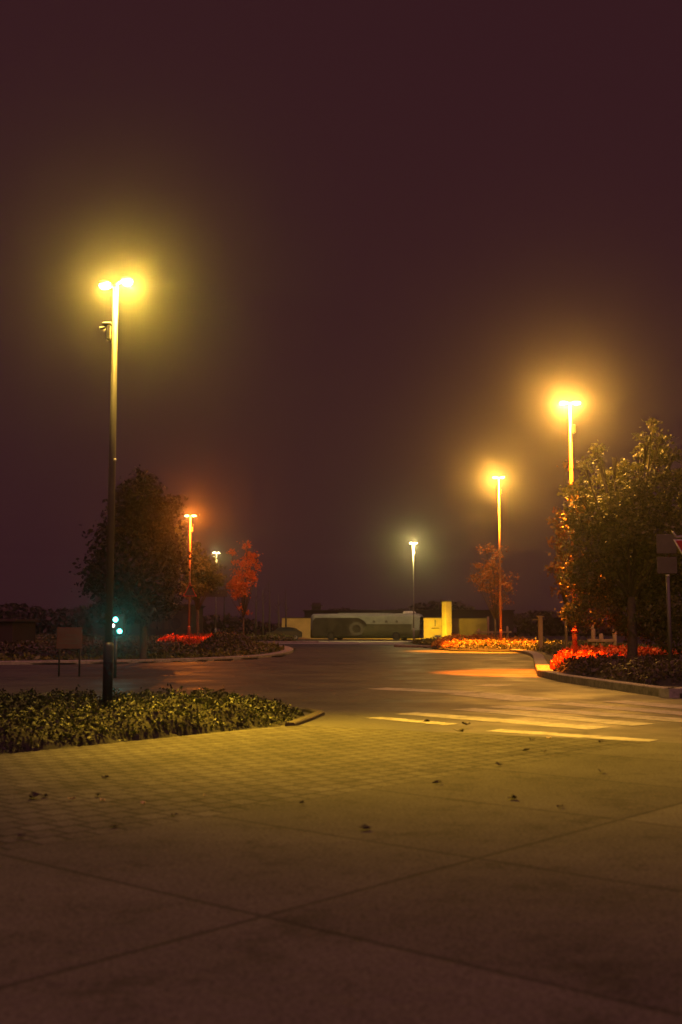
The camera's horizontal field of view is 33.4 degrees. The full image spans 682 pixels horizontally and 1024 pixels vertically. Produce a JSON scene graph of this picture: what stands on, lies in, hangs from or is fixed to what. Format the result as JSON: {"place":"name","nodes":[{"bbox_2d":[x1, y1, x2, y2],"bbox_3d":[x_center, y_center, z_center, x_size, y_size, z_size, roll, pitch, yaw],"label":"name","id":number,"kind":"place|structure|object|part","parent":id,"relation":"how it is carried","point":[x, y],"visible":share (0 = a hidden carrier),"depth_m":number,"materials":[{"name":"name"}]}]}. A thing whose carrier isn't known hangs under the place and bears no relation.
{"place":"outdoors","nodes":[
{"label":"outdoors","id":0,"kind":"place"},
{"bbox_2d":[264,641,410,644],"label":"path","id":1,"kind":"structure","parent":0,"point":[366,642],"depth_m":104.41,"materials":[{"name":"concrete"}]},
{"bbox_2d":[0,726,681,1023],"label":"pavement","id":2,"kind":"structure","parent":0,"point":[247,888],"depth_m":7.03,"materials":[{"name":"concrete"}]},
{"bbox_2d":[29,791,39,796],"bbox_3d":[-2.798,2.572,10.352,0.112,0.043,0.150,3,-6,-27],"label":"fallen leaf","id":3,"kind":"object","parent":2,"relation":"on","point":[33,794],"visible":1,"depth_m":10.36,"materials":[{"name":"brown plant"}]},
{"bbox_2d":[360,824,370,828],"bbox_3d":[0.173,2.420,8.732,0.109,0.032,0.082,4,-7,-36],"label":"fallen leaf","id":4,"kind":"object","parent":2,"relation":"on","point":[364,826],"visible":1,"depth_m":8.75,"materials":[{"name":"brown plant"}]},
{"bbox_2d":[0,642,681,742],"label":"road","id":5,"kind":"structure","parent":0,"point":[336,683],"depth_m":30.41,"materials":[{"name":"grey asphalt"}]},
{"bbox_2d":[0,619,39,642],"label":"building","id":6,"kind":"structure","parent":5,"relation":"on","point":[13,630],"depth_m":80.78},
{"bbox_2d":[56,627,81,676],"bbox_3d":[-8.526,4.391,35.715,0.799,1.532,0.111,0,-6,0],"label":"notice board","id":7,"kind":"object","parent":5,"relation":"on","point":[69,637],"visible":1,"depth_m":35.70,"materials":[{"name":"paint"}]},
{"bbox_2d":[113,614,124,677],"bbox_3d":[-6.883,4.099,34.785,0.500,1.930,0.240,0,-6,0],"label":"traffic signal","id":8,"kind":"object","parent":5,"relation":"on","point":[118,624],"visible":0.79,"depth_m":34.82,"materials":[{"name":"paint"}]},
{"bbox_2d":[0,645,292,664],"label":"kerb","id":9,"kind":"structure","parent":5,"relation":"on","point":[287,650],"depth_m":49.16,"materials":[{"name":"concrete"}]},
{"bbox_2d":[0,638,295,662],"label":"grass","id":10,"kind":"structure","parent":5,"relation":"on","point":[269,647],"depth_m":51.98,"materials":[{"name":"green plant"}]},
{"bbox_2d":[171,618,180,640],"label":"round road sign","id":11,"kind":"object","parent":10,"relation":"on","point":[176,624],"visible":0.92,"depth_m":65.65,"materials":[{"name":"metal"}]},
{"bbox_2d":[155,633,213,645],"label":"red island cover","id":12,"kind":"object","parent":10,"relation":"on","point":[193,639],"visible":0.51,"depth_m":73.23,"materials":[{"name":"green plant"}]},
{"bbox_2d":[201,589,226,633],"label":"direction board","id":13,"kind":"object","parent":10,"relation":"on","point":[223,593],"visible":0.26,"depth_m":81.73,"materials":[{"name":"paint"}]},
{"bbox_2d":[197,628,258,652],"bbox_3d":[-6.494,7.337,64.641,3.652,1.462,14.100,0,-6,0],"label":"mounded shrub","id":14,"kind":"object","parent":10,"relation":"on","point":[231,641],"visible":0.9,"depth_m":60.32,"materials":[{"name":"green plant"}]},
{"bbox_2d":[0,683,304,754],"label":"hedge","id":15,"kind":"object","parent":5,"relation":"on","point":[30,721],"visible":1,"depth_m":16.41,"materials":[{"name":"green plant"}]},
{"bbox_2d":[98,277,133,708],"bbox_3d":[-4.059,-0.305,20.129,0.640,7.893,0.340,0,-6,0],"label":"street lamp","id":16,"kind":"object","parent":15,"relation":"in","point":[108,646],"visible":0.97,"depth_m":20.07,"materials":[{"name":"grey metal"}]},
{"bbox_2d":[185,514,195,636],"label":"street lamp","id":17,"kind":"object","parent":5,"relation":"on","point":[191,529],"visible":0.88,"depth_m":74.95,"materials":[{"name":"grey metal"}]},
{"bbox_2d":[183,582,196,596],"bbox_3d":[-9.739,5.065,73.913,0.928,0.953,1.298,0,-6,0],"label":"triangle road sign","id":18,"kind":"object","parent":17,"relation":"attached to","point":[190,592],"visible":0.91,"depth_m":73.32,"materials":[{"name":"metal"}]},
{"bbox_2d":[252,641,318,642],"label":"kerb","id":19,"kind":"structure","parent":5,"relation":"on","point":[291,641],"depth_m":103.05,"materials":[{"name":"concrete"}]},
{"bbox_2d":[285,707,324,725],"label":"kerb","id":20,"kind":"structure","parent":5,"relation":"on","point":[315,714],"depth_m":19.42,"materials":[{"name":"concrete"}]},
{"bbox_2d":[409,542,416,640],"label":"street lamp","id":21,"kind":"object","parent":5,"relation":"on","point":[413,591],"visible":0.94,"depth_m":107.72,"materials":[{"name":"metal"}]},
{"bbox_2d":[372,717,458,724],"bbox_3d":[1.191,3.509,19.125,0.430,0.001,1.862,5,-8,-41],"label":"road marking","id":22,"kind":"object","parent":5,"relation":"on","point":[410,720],"visible":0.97,"depth_m":19.17,"materials":[{"name":"paint"}]},
{"bbox_2d":[372,688,474,692],"bbox_3d":[1.985,4.396,28.045,2.873,0.001,0.986,-5,-7,41],"label":"road marking","id":23,"kind":"object","parent":5,"relation":"on","point":[424,690],"visible":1,"depth_m":27.98,"materials":[{"name":"paint"}]},
{"bbox_2d":[394,645,552,674],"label":"kerb","id":24,"kind":"structure","parent":5,"relation":"on","point":[540,662],"depth_m":55.58,"materials":[{"name":"concrete"}]},
{"bbox_2d":[472,684,505,685],"bbox_3d":[4.058,4.635,30.451,0.732,0.001,1.049,-4,-7,37],"label":"road marking","id":25,"kind":"object","parent":5,"relation":"on","point":[490,685],"visible":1,"depth_m":30.30,"materials":[{"name":"paint"}]},
{"bbox_2d":[400,712,606,729],"bbox_3d":[2.614,3.522,19.264,0.675,0.001,4.198,5,-8,-42],"label":"road marking","id":26,"kind":"object","parent":5,"relation":"on","point":[552,724],"visible":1,"depth_m":18.97,"materials":[{"name":"paint"}]},
{"bbox_2d":[452,692,562,700],"bbox_3d":[3.618,4.154,25.612,1.292,0.001,2.937,3,-6,-25],"label":"road marking","id":27,"kind":"object","parent":5,"relation":"on","point":[508,697],"visible":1,"depth_m":25.62,"materials":[{"name":"paint"}]},
{"bbox_2d":[400,642,681,697],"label":"verge","id":28,"kind":"structure","parent":5,"relation":"on","point":[548,658],"depth_m":60.60,"materials":[{"name":"plant"}]},
{"bbox_2d":[430,633,537,649],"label":"yellow ground cover","id":29,"kind":"object","parent":28,"relation":"on","point":[445,642],"visible":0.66,"depth_m":76.08,"materials":[{"name":"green plant"}]},
{"bbox_2d":[465,543,521,639],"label":"young tree","id":30,"kind":"object","parent":28,"relation":"on","point":[494,584],"visible":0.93,"depth_m":78.72,"materials":[{"name":"red plant"}]},
{"bbox_2d":[475,616,511,636],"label":"timber fence","id":31,"kind":"object","parent":28,"relation":"on","point":[488,631],"visible":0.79,"depth_m":91.38,"materials":[{"name":"brown wood"}]},
{"bbox_2d":[493,476,504,640],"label":"street lamp","id":32,"kind":"object","parent":28,"relation":"on","point":[499,493],"visible":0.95,"depth_m":74.02,"materials":[{"name":"grey metal"}]},
{"bbox_2d":[410,636,660,656],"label":"green ground cover","id":33,"kind":"object","parent":28,"relation":"on","point":[551,647],"visible":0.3,"depth_m":69.35,"materials":[{"name":"green plant"}]},
{"bbox_2d":[533,616,543,649],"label":"marker post","id":34,"kind":"object","parent":28,"relation":"on","point":[540,631],"visible":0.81,"depth_m":65.57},
{"bbox_2d":[539,460,578,647],"bbox_3d":[9.096,2.065,47.080,1.854,8.520,1.728,0,-6,0],"label":"autumn tree","id":35,"kind":"object","parent":28,"relation":"on","point":[560,556],"visible":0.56,"depth_m":46.88,"materials":[{"name":"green plant"}]},
{"bbox_2d":[559,400,580,654],"bbox_3d":[8.164,0.815,40.116,0.800,9.622,0.340,0,-6,0],"label":"street lamp","id":36,"kind":"object","parent":28,"relation":"on","point":[572,428],"visible":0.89,"depth_m":40.34,"materials":[{"name":"grey metal"}]},
{"bbox_2d":[587,625,616,646],"bbox_3d":[11.856,5.932,51.639,1.377,1.620,0.265,0,-6,0],"label":"timber fence","id":37,"kind":"object","parent":28,"relation":"on","point":[593,640],"visible":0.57,"depth_m":51.59,"materials":[{"name":"brown wood"}]},
{"bbox_2d":[549,643,681,671],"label":"red ground cover","id":38,"kind":"object","parent":28,"relation":"on","point":[586,652],"visible":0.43,"depth_m":40.74,"materials":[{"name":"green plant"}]},
{"bbox_2d":[554,417,681,655],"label":"broad tree","id":39,"kind":"object","parent":28,"relation":"on","point":[637,580],"visible":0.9,"depth_m":37.26,"materials":[{"name":"green plant"}]},
{"bbox_2d":[555,652,681,685],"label":"hedge","id":40,"kind":"object","parent":28,"relation":"on","point":[659,669],"visible":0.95,"depth_m":31.49,"materials":[{"name":"green plant"}]},
{"bbox_2d":[656,534,676,660],"bbox_3d":[9.143,2.686,31.877,0.588,4.167,0.142,1,-6,-7],"label":"sign post","id":41,"kind":"object","parent":28,"relation":"on","point":[666,545],"visible":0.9,"depth_m":31.93,"materials":[{"name":"grey metal"}]},
{"bbox_2d":[672,531,681,552],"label":"give way sign","id":42,"kind":"object","parent":41,"relation":"attached to","point":[678,542],"visible":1,"depth_m":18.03,"materials":[{"name":"metal"}]},
{"bbox_2d":[451,708,652,725],"bbox_3d":[3.612,3.607,20.117,0.671,0.001,4.367,4,-7,-35],"label":"road marking","id":43,"kind":"object","parent":5,"relation":"on","point":[605,721],"visible":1,"depth_m":19.80,"materials":[{"name":"paint"}]},
{"bbox_2d":[490,729,654,741],"bbox_3d":[3.335,3.259,16.620,2.588,0.001,0.476,-5,-7,39],"label":"road marking","id":44,"kind":"object","parent":5,"relation":"on","point":[571,735],"visible":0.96,"depth_m":16.57,"materials":[{"name":"paint"}]},
{"bbox_2d":[490,705,681,721],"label":"road marking","id":45,"kind":"object","parent":5,"relation":"on","point":[600,713],"visible":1,"depth_m":20.69,"materials":[{"name":"paint"}]},
{"bbox_2d":[538,670,681,697],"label":"kerb","id":46,"kind":"structure","parent":5,"relation":"on","point":[646,689],"depth_m":28.59,"materials":[{"name":"concrete"}]},
{"bbox_2d":[549,702,681,714],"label":"road marking","id":47,"kind":"object","parent":5,"relation":"on","point":[627,708],"visible":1,"depth_m":21.93,"materials":[{"name":"paint"}]},
{"bbox_2d":[601,700,681,708],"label":"road marking","id":48,"kind":"object","parent":5,"relation":"on","point":[652,704],"visible":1,"depth_m":23.34,"materials":[{"name":"paint"}]},
{"bbox_2d":[659,687,681,697],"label":"kerb","id":49,"kind":"structure","parent":5,"relation":"on","point":[663,692],"depth_m":25.32,"materials":[{"name":"concrete"}]},
{"bbox_2d":[0,0,681,626],"label":"sky","id":50,"kind":"structure","parent":0,"point":[372,251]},
{"bbox_2d":[303,603,514,636],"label":"building","id":51,"kind":"structure","parent":0,"point":[507,617],"depth_m":151.38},
{"bbox_2d":[441,601,451,636],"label":"gate pillar","id":52,"kind":"structure","parent":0,"point":[446,618],"depth_m":131.12,"materials":[{"name":"paint"}]},
{"bbox_2d":[297,634,681,641],"bbox_3d":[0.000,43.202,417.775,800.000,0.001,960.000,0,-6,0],"label":"ground","id":53,"kind":"structure","parent":0,"point":[619,638],"depth_m":130.31,"materials":[{"name":"plant"}]},
{"bbox_2d":[0,638,207,657],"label":"shrubs","id":54,"kind":"object","parent":53,"relation":"on","point":[21,647],"visible":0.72,"depth_m":54.09,"materials":[{"name":"green plant"}]},
{"bbox_2d":[68,464,192,658],"bbox_3d":[-9.207,2.350,50.229,5.496,8.590,5.192,0,-6,0],"label":"dark tree","id":55,"kind":"object","parent":53,"relation":"on","point":[145,577],"visible":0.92,"depth_m":49.47,"materials":[{"name":"green plant"}]},
{"bbox_2d":[92,604,205,636],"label":"building","id":56,"kind":"structure","parent":53,"relation":"on","point":[164,627],"depth_m":117.40,"materials":[{"name":"paint"}]},
{"bbox_2d":[150,618,156,628],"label":"window","id":57,"kind":"structure","parent":56,"relation":"in","point":[152,626],"depth_m":117.34,"materials":[{"name":"glass"}]},
{"bbox_2d":[157,614,161,628],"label":"window","id":58,"kind":"structure","parent":56,"relation":"in","point":[159,625],"depth_m":117.34,"materials":[{"name":"glass"}]},
{"bbox_2d":[164,612,168,629],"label":"window","id":59,"kind":"structure","parent":56,"relation":"in","point":[166,623],"depth_m":117.34,"materials":[{"name":"paint"}]},
{"bbox_2d":[182,613,187,629],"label":"window","id":60,"kind":"structure","parent":56,"relation":"in","point":[184,615],"depth_m":117.37,"materials":[{"name":"glass"}]},
{"bbox_2d":[35,631,300,640],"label":"verge grass","id":61,"kind":"structure","parent":53,"relation":"on","point":[255,637],"depth_m":108.27,"materials":[{"name":"green plant"}]},
{"bbox_2d":[251,585,261,634],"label":"bare tree","id":62,"kind":"object","parent":61,"relation":"on","point":[256,601],"visible":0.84,"depth_m":127.47,"materials":[{"name":"brown plant"}]},
{"bbox_2d":[271,595,282,627],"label":"bare tree","id":63,"kind":"object","parent":61,"relation":"on","point":[278,611],"visible":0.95,"depth_m":123.45,"materials":[{"name":"brown plant"}]},
{"bbox_2d":[174,514,228,636],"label":"green tree","id":64,"kind":"object","parent":53,"relation":"on","point":[205,578],"visible":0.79,"depth_m":78.57,"materials":[{"name":"green plant"}]},
{"bbox_2d":[213,552,219,632],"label":"street lamp","id":65,"kind":"object","parent":53,"relation":"on","point":[215,597],"visible":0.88,"depth_m":121.57,"materials":[{"name":"metal"}]},
{"bbox_2d":[224,540,262,635],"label":"red tree","id":66,"kind":"object","parent":53,"relation":"on","point":[241,588],"visible":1,"depth_m":79.69,"materials":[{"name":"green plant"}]},
{"bbox_2d":[256,588,267,634],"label":"bare tree","id":67,"kind":"object","parent":53,"relation":"on","point":[262,612],"visible":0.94,"depth_m":121.47,"materials":[{"name":"brown plant"}]},
{"bbox_2d":[264,582,271,631],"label":"bare tree","id":68,"kind":"object","parent":53,"relation":"on","point":[269,607],"visible":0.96,"depth_m":129.41,"materials":[{"name":"brown plant"}]},
{"bbox_2d":[265,627,301,639],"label":"parked car","id":69,"kind":"object","parent":53,"relation":"on","point":[290,631],"visible":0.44,"depth_m":122.51,"materials":[{"name":"paint"}]},
{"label":"side window","id":70,"kind":"part","parent":69,"relation":"part of","materials":[{"name":"black glass"}]},
{"bbox_2d":[282,588,290,626],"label":"bare tree","id":71,"kind":"object","parent":53,"relation":"on","point":[285,608],"visible":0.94,"depth_m":128.44,"materials":[{"name":"brown plant"}]},
{"bbox_2d":[0,599,681,635],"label":"woods","id":72,"kind":"object","parent":53,"relation":"on","point":[51,621],"visible":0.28,"depth_m":169.44,"materials":[{"name":"green plant"}]},
{"bbox_2d":[311,611,423,639],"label":"bus","id":73,"kind":"object","parent":53,"relation":"on","point":[394,626],"visible":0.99,"depth_m":121.55,"materials":[{"name":"paint"}]},
{"bbox_2d":[282,618,486,638],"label":"boundary wall","id":74,"kind":"structure","parent":53,"relation":"on","point":[461,626],"depth_m":133.18,"materials":[{"name":"paint"}]}
]}

